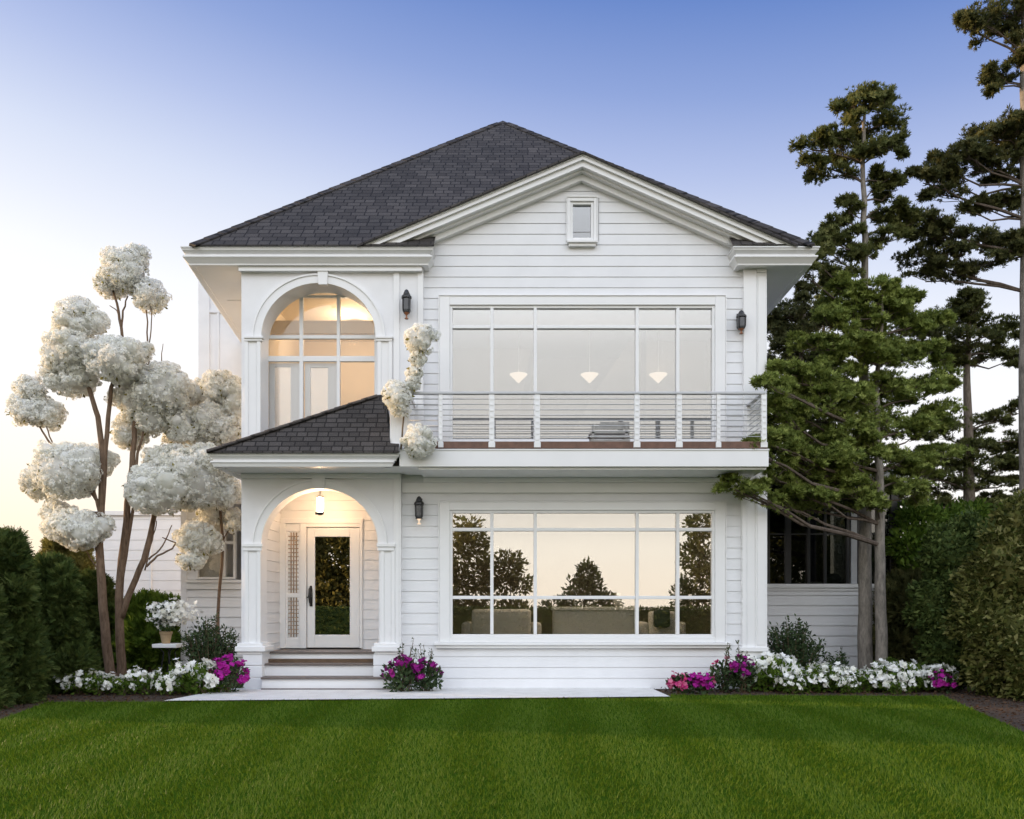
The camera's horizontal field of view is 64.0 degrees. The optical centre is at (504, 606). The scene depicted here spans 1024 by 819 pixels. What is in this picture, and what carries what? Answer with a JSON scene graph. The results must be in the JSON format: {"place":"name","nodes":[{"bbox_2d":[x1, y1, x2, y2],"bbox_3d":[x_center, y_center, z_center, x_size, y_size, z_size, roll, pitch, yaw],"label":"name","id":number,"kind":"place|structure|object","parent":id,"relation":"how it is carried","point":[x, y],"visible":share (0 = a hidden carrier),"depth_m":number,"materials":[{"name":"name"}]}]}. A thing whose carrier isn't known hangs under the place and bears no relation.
{"place":"outdoors","nodes":[
{"label":"outdoors","id":0,"kind":"place"},
{"bbox_2d":[164,688,667,700],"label":"path","id":1,"kind":"structure","parent":0,"point":[249,694],"depth_m":13.05,"materials":[{"name":"grey concrete"}]},
{"bbox_2d":[412,643,443,690],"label":"flowering shrub","id":2,"kind":"object","parent":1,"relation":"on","point":[431,671],"visible":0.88,"depth_m":13.38,"materials":[{"name":"green plant"}]},
{"bbox_2d":[0,0,1020,555],"label":"sky","id":3,"kind":"structure","parent":0,"point":[163,126],"materials":[{"name":"blue"}]},
{"bbox_2d":[0,693,1023,818],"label":"lawn","id":4,"kind":"structure","parent":0,"point":[544,775],"depth_m":7.57,"materials":[{"name":"green plant"}]},
{"bbox_2d":[0,673,1023,731],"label":"garden soil","id":5,"kind":"structure","parent":0,"point":[1019,717],"depth_m":12.60,"materials":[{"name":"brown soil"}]},
{"bbox_2d":[0,573,19,710],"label":"evergreen shrub","id":6,"kind":"object","parent":5,"relation":"on","point":[8,697],"visible":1,"depth_m":11.43,"materials":[{"name":"green plant"}]},
{"bbox_2d":[0,524,57,704],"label":"evergreen shrub","id":7,"kind":"object","parent":5,"relation":"on","point":[31,658],"visible":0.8,"depth_m":11.90,"materials":[{"name":"green plant"}]},
{"bbox_2d":[50,673,75,692],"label":"flowering plant","id":8,"kind":"object","parent":5,"relation":"on","point":[57,680],"visible":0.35,"depth_m":13.10,"materials":[{"name":"green plant"}]},
{"bbox_2d":[33,528,95,572],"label":"evergreen shrub","id":9,"kind":"object","parent":5,"relation":"on","point":[81,559],"visible":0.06,"depth_m":18.09,"materials":[{"name":"green plant"}]},
{"bbox_2d":[31,550,103,694],"bbox_3d":[-7.514,0.308,13.579,1.738,2.571,1.522,0,0,0],"label":"evergreen shrub","id":10,"kind":"object","parent":5,"relation":"on","point":[62,596],"visible":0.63,"depth_m":13.21,"materials":[{"name":"green plant"}]},
{"bbox_2d":[60,669,94,694],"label":"flowering plant","id":11,"kind":"object","parent":5,"relation":"on","point":[78,683],"visible":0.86,"depth_m":13.04,"materials":[{"name":"white plant"}]},
{"bbox_2d":[4,295,154,675],"bbox_3d":[-7.715,-2.128,14.850,2.666,7.238,1.470,0,0,0],"label":"blossom tree","id":12,"kind":"object","parent":5,"relation":"on","point":[77,359],"visible":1,"depth_m":14.71,"materials":[{"name":"white plant"}]},
{"bbox_2d":[73,668,100,693],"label":"flowering plant","id":13,"kind":"object","parent":5,"relation":"on","point":[88,675],"visible":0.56,"depth_m":13.22,"materials":[{"name":"white plant"}]},
{"bbox_2d":[79,566,116,674],"bbox_3d":[-8.261,0.348,16.593,1.672,2.382,1.373,0,0,0],"label":"evergreen shrub","id":14,"kind":"object","parent":5,"relation":"on","point":[88,578],"visible":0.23,"depth_m":16.25,"materials":[{"name":"green plant"}]},
{"bbox_2d":[86,670,113,695],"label":"flowering plant","id":15,"kind":"object","parent":5,"relation":"on","point":[108,684],"visible":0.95,"depth_m":13.03,"materials":[{"name":"white plant"}]},
{"bbox_2d":[97,671,123,693],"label":"flowering plant","id":16,"kind":"object","parent":5,"relation":"on","point":[114,677],"visible":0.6,"depth_m":13.18,"materials":[{"name":"white plant"}]},
{"bbox_2d":[111,675,136,695],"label":"flowering plant","id":17,"kind":"object","parent":5,"relation":"on","point":[119,682],"visible":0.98,"depth_m":13.05,"materials":[{"name":"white plant"}]},
{"bbox_2d":[120,665,147,693],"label":"flowering plant","id":18,"kind":"object","parent":5,"relation":"on","point":[135,674],"visible":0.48,"depth_m":13.18,"materials":[{"name":"white plant"}]},
{"bbox_2d":[90,511,180,631],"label":"garden wall","id":19,"kind":"structure","parent":5,"relation":"on","point":[162,573],"depth_m":21.00,"materials":[{"name":"paint"}]},
{"bbox_2d":[133,672,157,694],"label":"flowering plant","id":20,"kind":"object","parent":5,"relation":"on","point":[140,683],"visible":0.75,"depth_m":13.09,"materials":[{"name":"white plant"}]},
{"bbox_2d":[111,587,184,675],"bbox_3d":[-7.091,0.539,16.309,1.528,1.880,1.369,0,0,0],"label":"evergreen shrub","id":21,"kind":"object","parent":5,"relation":"on","point":[141,635],"visible":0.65,"depth_m":16.03,"materials":[{"name":"green plant"}]},
{"bbox_2d":[144,668,165,692],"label":"flowering plant","id":22,"kind":"object","parent":5,"relation":"on","point":[158,672],"visible":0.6,"depth_m":13.19,"materials":[{"name":"white plant"}]},
{"bbox_2d":[91,242,240,681],"bbox_3d":[-6.343,-2.647,15.160,2.691,8.241,1.664,0,0,0],"label":"blossom tree","id":23,"kind":"object","parent":5,"relation":"on","point":[174,477],"visible":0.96,"depth_m":15.15,"materials":[{"name":"white plant"}]},
{"bbox_2d":[155,674,179,694],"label":"flowering plant","id":24,"kind":"object","parent":5,"relation":"on","point":[166,681],"visible":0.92,"depth_m":12.95,"materials":[{"name":"white plant"}]},
{"bbox_2d":[152,643,185,672],"bbox_3d":[-6.154,1.038,15.025,0.442,0.737,0.450,0,0,0],"label":"garden table","id":25,"kind":"object","parent":5,"relation":"on","point":[170,645],"visible":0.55,"depth_m":14.87,"materials":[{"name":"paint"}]},
{"bbox_2d":[145,597,203,643],"bbox_3d":[-6.039,0.242,14.968,1.084,0.851,0.694,0,0,0],"label":"flower pot","id":26,"kind":"object","parent":25,"relation":"on","point":[162,614],"visible":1,"depth_m":14.92,"materials":[{"name":"ceramic"}]},
{"bbox_2d":[161,658,193,693],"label":"flowering plant","id":27,"kind":"object","parent":5,"relation":"on","point":[177,669],"visible":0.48,"depth_m":13.18,"materials":[{"name":"white plant"}]},
{"bbox_2d":[172,669,201,695],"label":"flowering plant","id":28,"kind":"object","parent":5,"relation":"on","point":[182,679],"visible":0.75,"depth_m":13.03,"materials":[{"name":"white plant"}]},
{"bbox_2d":[176,660,200,691],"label":"flowering plant","id":29,"kind":"object","parent":5,"relation":"on","point":[192,662],"visible":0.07,"depth_m":13.57,"materials":[{"name":"white plant"}]},
{"bbox_2d":[160,369,240,645],"bbox_3d":[-5.898,-1.525,15.938,1.838,6.176,1.144,0,0,12],"label":"tree","id":30,"kind":"object","parent":5,"relation":"on","point":[215,399],"visible":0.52,"depth_m":15.74,"materials":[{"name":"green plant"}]},
{"bbox_2d":[184,657,227,694],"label":"flowering plant","id":31,"kind":"object","parent":5,"relation":"on","point":[211,679],"visible":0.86,"depth_m":12.99,"materials":[{"name":"white plant"}]},
{"bbox_2d":[181,612,239,665],"bbox_3d":[-5.123,0.745,14.355,1.066,1.324,0.892,0,0,0],"label":"leafy shrub","id":32,"kind":"object","parent":5,"relation":"on","point":[208,648],"visible":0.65,"depth_m":14.22,"materials":[{"name":"green plant"}]},
{"bbox_2d":[196,661,233,691],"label":"flowering plant","id":33,"kind":"object","parent":5,"relation":"on","point":[208,687],"visible":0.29,"depth_m":13.13,"materials":[{"name":"white plant"}]},
{"bbox_2d":[209,653,250,692],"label":"flowering plant","id":34,"kind":"object","parent":5,"relation":"on","point":[230,669],"visible":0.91,"depth_m":13.14,"materials":[{"name":"purple plant"}]},
{"bbox_2d":[380,638,423,691],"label":"flowering shrub","id":35,"kind":"object","parent":5,"relation":"on","point":[405,667],"visible":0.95,"depth_m":13.30,"materials":[{"name":"green plant"}]},
{"bbox_2d":[180,121,908,689],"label":"house","id":36,"kind":"structure","parent":5,"relation":"on","point":[482,245],"depth_m":14.00,"materials":[{"name":"paint"}]},
{"bbox_2d":[196,507,236,578],"bbox_3d":[-5.784,-1.274,16.435,0.791,1.435,0.110,0,0,0],"label":"window","id":37,"kind":"structure","parent":36,"relation":"in","point":[234,542],"depth_m":16.39,"materials":[{"name":"paint"}]},
{"bbox_2d":[269,363,298,428],"bbox_3d":[-3.876,-3.553,14.428,0.544,1.472,0.045,0,0,0],"label":"balcony door","id":38,"kind":"structure","parent":36,"relation":"in","point":[294,366],"depth_m":14.41,"materials":[{"name":"paint"}]},
{"bbox_2d":[315,491,323,514],"bbox_3d":[-3.242,-1.881,14.350,0.150,0.545,0.125,0,0,0],"label":"porch lamp","id":39,"kind":"object","parent":36,"relation":"hanging from","point":[320,497],"visible":0.91,"depth_m":14.32,"materials":[{"name":"white glass"}]},
{"bbox_2d":[305,363,336,416],"bbox_3d":[-3.233,-3.553,14.428,0.563,1.472,0.045,0,0,0],"label":"balcony door","id":40,"kind":"structure","parent":36,"relation":"in","point":[332,367],"depth_m":14.41,"materials":[{"name":"paint"}]},
{"bbox_2d":[269,294,376,418],"bbox_3d":[-3.239,-4.264,14.360,2.177,2.894,0.080,0,0,0],"label":"arched window","id":41,"kind":"structure","parent":36,"relation":"in","point":[301,337],"depth_m":14.33,"materials":[{"name":"paint"}]},
{"bbox_2d":[307,528,358,647],"bbox_3d":[-3.161,-0.355,15.073,0.960,2.211,0.165,0,0,0],"label":"front door","id":42,"kind":"structure","parent":36,"relation":"in","point":[332,553],"depth_m":15.12,"materials":[{"name":"paint"}]},
{"bbox_2d":[401,289,411,319],"bbox_3d":[-1.648,-5.081,13.771,0.176,0.496,0.218,0,0,0],"label":"wall lantern","id":43,"kind":"object","parent":36,"relation":"attached to","point":[406,297],"depth_m":13.69,"materials":[{"name":"black metal"}]},
{"bbox_2d":[381,322,441,459],"bbox_3d":[-1.483,-3.424,12.995,0.971,2.159,0.655,0,0,0],"label":"flowering vine","id":44,"kind":"object","parent":36,"relation":"attached to","point":[418,440],"visible":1,"depth_m":12.87,"materials":[{"name":"white plant"}]},
{"bbox_2d":[414,496,423,523],"bbox_3d":[-1.450,-1.637,13.891,0.176,0.475,0.218,0,0,0],"label":"wall lantern","id":45,"kind":"object","parent":36,"relation":"attached to","point":[418,503],"depth_m":13.81,"materials":[{"name":"black metal"}]},
{"bbox_2d":[461,609,540,633],"bbox_3d":[-0.059,0.468,15.175,1.450,0.860,0.850,0,0,0],"label":"sofa","id":46,"kind":"object","parent":36,"relation":"on","point":[512,621],"visible":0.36,"depth_m":14.75,"materials":[{"name":"fabric"}]},
{"bbox_2d":[510,330,527,382],"bbox_3d":[0.275,-4.975,16.200,0.360,1.090,0.360,0,0,0],"label":"pendant lamp","id":47,"kind":"object","parent":36,"relation":"hanging from","point":[518,377],"visible":0.96,"depth_m":16.14,"materials":[{"name":"glass"}]},
{"bbox_2d":[566,196,597,247],"bbox_3d":[1.319,-6.568,13.990,0.536,0.861,0.200,0,0,0],"label":"window","id":48,"kind":"structure","parent":36,"relation":"in","point":[571,201],"depth_m":13.96,"materials":[{"name":"paint"}]},
{"bbox_2d":[434,501,730,647],"bbox_3d":[1.325,-0.555,13.990,5.045,2.510,0.200,0,0,0],"label":"window","id":49,"kind":"structure","parent":36,"relation":"in","point":[717,638],"depth_m":13.96,"materials":[{"name":"paint"}]},
{"bbox_2d":[438,295,726,440],"bbox_3d":[1.325,-4.029,14.015,4.911,2.582,0.150,0,0,0],"label":"window","id":50,"kind":"structure","parent":36,"relation":"in","point":[717,304],"depth_m":13.96,"materials":[{"name":"paint"}]},
{"bbox_2d":[580,330,598,382],"bbox_3d":[1.678,-4.975,16.200,0.360,1.090,0.360,0,0,0],"label":"pendant lamp","id":51,"kind":"object","parent":36,"relation":"hanging from","point":[589,377],"visible":0.94,"depth_m":16.14,"materials":[{"name":"glass"}]},
{"bbox_2d":[551,607,634,633],"bbox_3d":[1.619,0.408,14.985,1.527,0.820,0.530,0,0,0],"label":"sofa","id":52,"kind":"object","parent":36,"relation":"on","point":[593,620],"visible":0.61,"depth_m":14.74,"materials":[{"name":"fabric"}]},
{"bbox_2d":[649,330,666,382],"bbox_3d":[3.038,-4.975,16.200,0.360,1.090,0.360,0,0,0],"label":"pendant lamp","id":53,"kind":"object","parent":36,"relation":"hanging from","point":[658,377],"visible":0.96,"depth_m":16.14,"materials":[{"name":"glass"}]},
{"bbox_2d":[639,611,685,633],"bbox_3d":[2.958,0.488,15.675,0.886,0.820,0.750,0,0,0],"label":"armchair","id":54,"kind":"object","parent":36,"relation":"on","point":[647,628],"visible":0.36,"depth_m":15.31,"materials":[{"name":"fabric"}]},
{"bbox_2d":[653,610,669,626],"bbox_3d":[2.914,0.213,15.195,0.300,0.330,0.150,0,0,0],"label":"cushion","id":55,"kind":"object","parent":54,"relation":"on","point":[661,618],"visible":1,"depth_m":15.12,"materials":[{"name":"green fabric"}]},
{"bbox_2d":[736,310,746,333],"bbox_3d":[4.006,-4.825,13.891,0.176,0.400,0.218,0,0,0],"label":"wall lantern","id":56,"kind":"object","parent":36,"relation":"attached to","point":[741,316],"depth_m":13.81,"materials":[{"name":"black metal"}]},
{"bbox_2d":[767,480,899,583],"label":"wing window","id":57,"kind":"structure","parent":36,"relation":"in","point":[796,554],"depth_m":16.65,"materials":[{"name":"black glass"}]},
{"bbox_2d":[665,671,688,693],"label":"flowering plant","id":58,"kind":"object","parent":5,"relation":"on","point":[679,682],"visible":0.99,"depth_m":13.21,"materials":[{"name":"pink plant"}]},
{"bbox_2d":[685,672,700,692],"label":"flowering plant","id":59,"kind":"object","parent":5,"relation":"on","point":[691,678],"visible":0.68,"depth_m":13.22,"materials":[{"name":"purple plant"}]},
{"bbox_2d":[691,672,714,693],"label":"flowering plant","id":60,"kind":"object","parent":5,"relation":"on","point":[705,681],"visible":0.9,"depth_m":13.19,"materials":[{"name":"purple plant"}]},
{"bbox_2d":[706,643,738,691],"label":"flowering shrub","id":61,"kind":"object","parent":5,"relation":"on","point":[719,676],"visible":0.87,"depth_m":13.48,"materials":[{"name":"green plant"}]},
{"bbox_2d":[726,639,757,691],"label":"flowering shrub","id":62,"kind":"object","parent":5,"relation":"on","point":[744,664],"visible":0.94,"depth_m":13.42,"materials":[{"name":"green plant"}]},
{"bbox_2d":[734,658,774,692],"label":"flowering plant","id":63,"kind":"object","parent":5,"relation":"on","point":[754,685],"visible":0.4,"depth_m":13.50,"materials":[{"name":"green plant"}]},
{"bbox_2d":[747,651,781,691],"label":"flowering plant","id":64,"kind":"object","parent":5,"relation":"on","point":[763,662],"visible":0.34,"depth_m":13.60,"materials":[{"name":"white plant"}]},
{"bbox_2d":[764,651,785,683],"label":"flowering plant","id":65,"kind":"object","parent":5,"relation":"on","point":[782,655],"visible":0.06,"depth_m":13.95,"materials":[{"name":"white plant"}]},
{"bbox_2d":[755,655,797,692],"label":"flowering plant","id":66,"kind":"object","parent":5,"relation":"on","point":[772,659],"visible":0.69,"depth_m":13.51,"materials":[{"name":"white plant"}]},
{"bbox_2d":[773,657,803,691],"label":"flowering plant","id":67,"kind":"object","parent":5,"relation":"on","point":[791,662],"visible":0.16,"depth_m":13.68,"materials":[{"name":"white plant"}]},
{"bbox_2d":[772,653,804,689],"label":"flowering plant","id":68,"kind":"object","parent":5,"relation":"on","point":[793,658],"visible":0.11,"depth_m":13.99,"materials":[{"name":"white plant"}]},
{"bbox_2d":[773,667,806,693],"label":"flowering plant","id":69,"kind":"object","parent":5,"relation":"on","point":[780,679],"visible":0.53,"depth_m":13.37,"materials":[{"name":"white plant"}]},
{"bbox_2d":[781,675,805,693],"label":"flowering plant","id":70,"kind":"object","parent":5,"relation":"on","point":[793,686],"visible":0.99,"depth_m":13.19,"materials":[{"name":"white plant"}]},
{"bbox_2d":[767,613,825,669],"bbox_3d":[5.170,0.757,14.467,1.156,1.302,0.931,0,0,0],"label":"leafy shrub","id":71,"kind":"object","parent":5,"relation":"on","point":[795,645],"visible":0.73,"depth_m":14.35,"materials":[{"name":"green plant"}]},
{"bbox_2d":[783,668,817,693],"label":"flowering plant","id":72,"kind":"object","parent":5,"relation":"on","point":[811,678],"visible":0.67,"depth_m":13.30,"materials":[{"name":"white plant"}]},
{"bbox_2d":[767,278,838,464],"bbox_3d":[7.315,-3.326,20.117,2.708,9.339,1.793,0,0,-13],"label":"pine tree","id":73,"kind":"object","parent":5,"relation":"on","point":[797,313],"visible":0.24,"depth_m":19.83,"materials":[{"name":"green plant"}]},
{"bbox_2d":[803,666,830,692],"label":"flowering plant","id":74,"kind":"object","parent":5,"relation":"on","point":[824,683],"visible":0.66,"depth_m":13.38,"materials":[{"name":"white plant"}]},
{"bbox_2d":[805,662,830,690],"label":"flowering plant","id":75,"kind":"object","parent":5,"relation":"on","point":[814,665],"visible":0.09,"depth_m":13.86,"materials":[{"name":"white plant"}]},
{"bbox_2d":[809,662,842,692],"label":"flowering plant","id":76,"kind":"object","parent":5,"relation":"on","point":[823,666],"visible":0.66,"depth_m":13.45,"materials":[{"name":"white plant"}]},
{"bbox_2d":[813,272,845,372],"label":"pine tree","id":77,"kind":"object","parent":5,"relation":"on","point":[816,296],"visible":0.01,"depth_m":22.89,"materials":[{"name":"green plant"}]},
{"bbox_2d":[822,647,848,666],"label":"leafy shrub","id":78,"kind":"object","parent":5,"relation":"on","point":[843,660],"visible":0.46,"depth_m":14.48,"materials":[{"name":"green plant"}]},
{"bbox_2d":[827,666,856,692],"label":"flowering plant","id":79,"kind":"object","parent":5,"relation":"on","point":[836,678],"visible":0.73,"depth_m":13.36,"materials":[{"name":"white plant"}]},
{"bbox_2d":[710,269,974,661],"bbox_3d":[5.977,-2.373,14.716,5.898,7.685,1.755,0,0,-24],"label":"pine tree","id":80,"kind":"object","parent":5,"relation":"on","point":[833,456],"visible":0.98,"depth_m":14.66,"materials":[{"name":"green plant"}]},
{"bbox_2d":[835,675,860,693],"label":"flowering plant","id":81,"kind":"object","parent":5,"relation":"on","point":[843,683],"visible":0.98,"depth_m":13.20,"materials":[{"name":"white plant"}]},
{"bbox_2d":[838,666,869,692],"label":"flowering plant","id":82,"kind":"object","parent":5,"relation":"on","point":[854,670],"visible":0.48,"depth_m":13.42,"materials":[{"name":"white plant"}]},
{"bbox_2d":[788,79,925,670],"bbox_3d":[6.377,-4.119,15.306,2.948,11.308,1.385,0,0,-12],"label":"pine tree","id":83,"kind":"object","parent":5,"relation":"on","point":[899,217],"visible":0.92,"depth_m":15.21,"materials":[{"name":"green plant"}]},
{"bbox_2d":[850,669,878,692],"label":"flowering plant","id":84,"kind":"object","parent":5,"relation":"on","point":[874,684],"visible":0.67,"depth_m":13.40,"materials":[{"name":"white plant"}]},
{"bbox_2d":[866,669,886,691],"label":"flowering plant","id":85,"kind":"object","parent":5,"relation":"on","point":[874,689],"visible":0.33,"depth_m":13.54,"materials":[{"name":"white plant"}]},
{"bbox_2d":[864,657,890,689],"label":"flowering plant","id":86,"kind":"object","parent":5,"relation":"on","point":[874,663],"visible":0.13,"depth_m":13.89,"materials":[{"name":"white plant"}]},
{"bbox_2d":[869,662,906,692],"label":"flowering plant","id":87,"kind":"object","parent":5,"relation":"on","point":[881,674],"visible":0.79,"depth_m":13.37,"materials":[{"name":"white plant"}]},
{"bbox_2d":[883,657,898,662],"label":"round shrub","id":88,"kind":"object","parent":5,"relation":"on","point":[892,659],"visible":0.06,"depth_m":14.56,"materials":[{"name":"green plant"}]},
{"bbox_2d":[885,679,906,694],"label":"flowering plant","id":89,"kind":"object","parent":5,"relation":"on","point":[897,685],"visible":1,"depth_m":13.16,"materials":[{"name":"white plant"}]},
{"bbox_2d":[882,660,921,692],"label":"flowering plant","id":90,"kind":"object","parent":5,"relation":"on","point":[894,665],"visible":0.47,"depth_m":13.44,"materials":[{"name":"white plant"}]},
{"bbox_2d":[872,541,933,669],"bbox_3d":[8.015,0.001,16.305,1.789,2.962,1.742,0,0,0],"label":"hedge","id":91,"kind":"object","parent":5,"relation":"on","point":[901,634],"visible":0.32,"depth_m":15.80,"materials":[{"name":"green plant"}]},
{"bbox_2d":[893,664,927,692],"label":"flowering plant","id":92,"kind":"object","parent":5,"relation":"on","point":[914,672],"visible":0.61,"depth_m":13.36,"materials":[{"name":"white plant"}]},
{"bbox_2d":[905,659,929,690],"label":"flowering plant","id":93,"kind":"object","parent":5,"relation":"on","point":[923,665],"visible":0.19,"depth_m":13.85,"materials":[{"name":"white plant"}]},
{"bbox_2d":[907,672,932,691],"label":"flowering plant","id":94,"kind":"object","parent":5,"relation":"on","point":[927,682],"visible":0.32,"depth_m":13.51,"materials":[{"name":"white plant"}]},
{"bbox_2d":[917,665,946,691],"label":"flowering plant","id":95,"kind":"object","parent":5,"relation":"on","point":[928,671],"visible":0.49,"depth_m":13.50,"materials":[{"name":"white plant"}]},
{"bbox_2d":[927,669,956,693],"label":"flowering plant","id":96,"kind":"object","parent":5,"relation":"on","point":[939,682],"visible":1,"depth_m":13.35,"materials":[{"name":"purple plant"}]},
{"bbox_2d":[927,662,958,690],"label":"flowering plant","id":97,"kind":"object","parent":5,"relation":"on","point":[954,674],"visible":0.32,"depth_m":13.68,"materials":[{"name":"white plant"}]},
{"bbox_2d":[901,506,989,689],"bbox_3d":[7.893,-0.173,14.307,1.473,3.274,1.760,0,0,0],"label":"leafy hedge","id":98,"kind":"object","parent":5,"relation":"on","point":[946,548],"visible":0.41,"depth_m":14.22,"materials":[{"name":"green plant"}]},
{"bbox_2d":[890,0,1023,496],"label":"pine tree","id":99,"kind":"object","parent":5,"relation":"on","point":[979,149],"visible":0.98,"depth_m":15.55,"materials":[{"name":"green plant"}]},
{"bbox_2d":[900,285,1019,514],"bbox_3d":[10.183,-2.726,17.955,3.827,8.670,1.927,0,0,0],"label":"pine tree","id":100,"kind":"object","parent":5,"relation":"on","point":[967,303],"visible":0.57,"depth_m":17.90,"materials":[{"name":"green plant"}]},
{"bbox_2d":[937,489,1023,701],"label":"leafy hedge","id":101,"kind":"object","parent":5,"relation":"on","point":[987,614],"visible":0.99,"depth_m":12.78,"materials":[{"name":"green plant"}]},
{"bbox_2d":[587,422,629,440],"bbox_3d":[1.724,-2.842,13.620,0.651,0.400,0.480,0,0,0],"label":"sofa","id":102,"kind":"object","parent":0,"point":[626,428],"visible":0.74,"depth_m":13.44,"materials":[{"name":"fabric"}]},
{"bbox_2d":[613,593,622,606],"bbox_3d":[2.069,-0.129,14.950,0.200,0.250,0.200,0,0,0],"label":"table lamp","id":103,"kind":"object","parent":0,"point":[617,602],"visible":0.88,"depth_m":14.89,"materials":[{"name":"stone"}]},
{"bbox_2d":[885,496,1006,579],"bbox_3d":[9.261,-0.447,16.816,3.878,3.738,1.307,0,0,-26],"label":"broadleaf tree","id":104,"kind":"object","parent":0,"point":[911,521],"visible":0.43,"depth_m":16.19,"materials":[{"name":"green plant"}]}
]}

